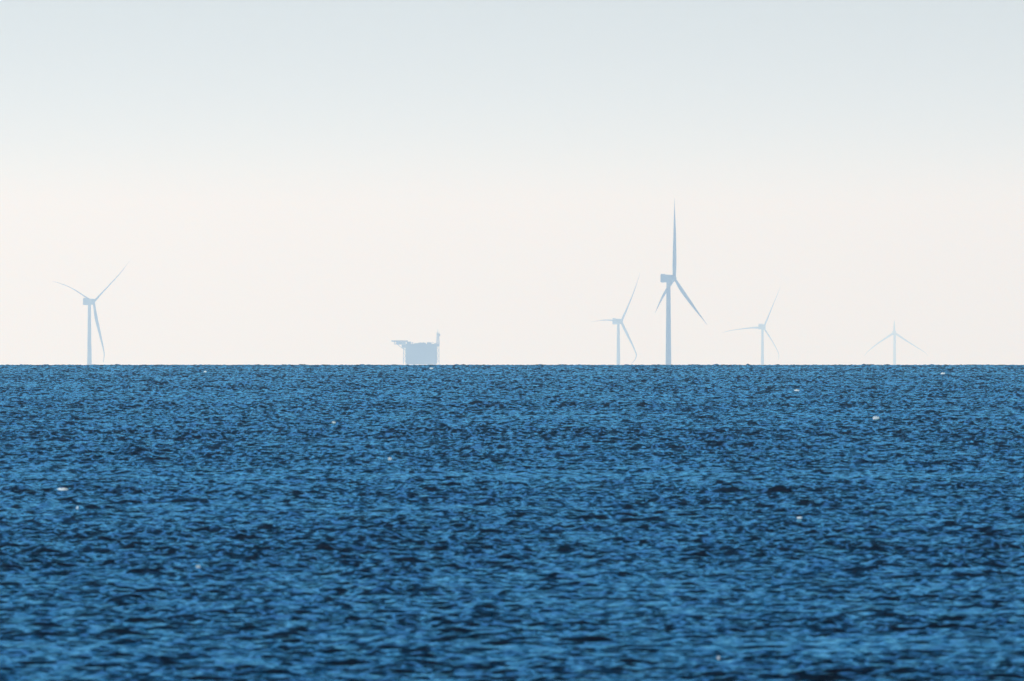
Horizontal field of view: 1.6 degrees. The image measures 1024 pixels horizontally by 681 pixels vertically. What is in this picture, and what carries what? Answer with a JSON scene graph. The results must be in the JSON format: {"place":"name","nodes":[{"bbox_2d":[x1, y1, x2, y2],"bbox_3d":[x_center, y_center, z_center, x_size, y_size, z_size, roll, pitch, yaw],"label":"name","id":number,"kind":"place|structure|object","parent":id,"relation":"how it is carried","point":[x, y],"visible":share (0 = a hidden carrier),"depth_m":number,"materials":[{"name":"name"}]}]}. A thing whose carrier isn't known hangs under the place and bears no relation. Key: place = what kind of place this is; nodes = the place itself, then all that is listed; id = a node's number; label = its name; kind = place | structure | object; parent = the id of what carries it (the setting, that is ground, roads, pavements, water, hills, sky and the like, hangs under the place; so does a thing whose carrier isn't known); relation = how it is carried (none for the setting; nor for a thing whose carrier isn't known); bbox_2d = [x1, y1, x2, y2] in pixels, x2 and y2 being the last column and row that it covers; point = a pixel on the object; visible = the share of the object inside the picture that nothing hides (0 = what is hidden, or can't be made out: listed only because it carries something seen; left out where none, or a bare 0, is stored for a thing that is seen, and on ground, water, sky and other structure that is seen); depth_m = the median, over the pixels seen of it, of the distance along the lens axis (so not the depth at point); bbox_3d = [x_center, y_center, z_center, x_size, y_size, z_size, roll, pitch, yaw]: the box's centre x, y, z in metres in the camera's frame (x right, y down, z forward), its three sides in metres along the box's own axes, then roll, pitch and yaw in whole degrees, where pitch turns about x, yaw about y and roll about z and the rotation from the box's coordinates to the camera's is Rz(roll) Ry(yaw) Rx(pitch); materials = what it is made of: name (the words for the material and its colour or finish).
{"place":"outdoors","nodes":[
{"label":"outdoors","id":0,"kind":"place"},
{"bbox_2d":[0,364,1023,680],"bbox_3d":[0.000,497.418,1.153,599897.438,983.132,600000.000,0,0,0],"label":"sea","id":1,"kind":"structure","parent":0,"point":[580,522],"depth_m":856.32,"materials":[{"name":"liquid"}]},
{"bbox_2d":[53,263,127,364],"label":"wind turbine","id":2,"kind":"object","parent":1,"relation":"in","point":[89,302],"visible":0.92,"depth_m":62996.48,"materials":[{"name":"paint"}]},
{"bbox_2d":[391,332,439,364],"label":"offshore platform","id":3,"kind":"structure","parent":1,"relation":"in","point":[420,353],"depth_m":58782.02,"materials":[{"name":"metal"}]},
{"bbox_2d":[593,278,638,364],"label":"wind turbine","id":4,"kind":"object","parent":1,"relation":"in","point":[618,322],"visible":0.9,"depth_m":74197.92,"materials":[{"name":"paint"}]},
{"bbox_2d":[656,198,705,364],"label":"wind turbine","id":5,"kind":"object","parent":1,"relation":"in","point":[669,280],"visible":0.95,"depth_m":50396.91,"materials":[{"name":"paint"}]},
{"bbox_2d":[726,289,779,364],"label":"wind turbine","id":6,"kind":"object","parent":1,"relation":"in","point":[762,327],"visible":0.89,"depth_m":86797.48,"materials":[{"name":"paint"}]},
{"bbox_2d":[865,321,923,364],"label":"wind turbine","id":7,"kind":"object","parent":1,"relation":"in","point":[894,333],"visible":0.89,"depth_m":110592.08,"materials":[{"name":"paint"}]},
{"bbox_2d":[0,0,1023,364],"label":"sky","id":8,"kind":"structure","parent":0,"point":[275,182],"materials":[{"name":"white"}]}
]}

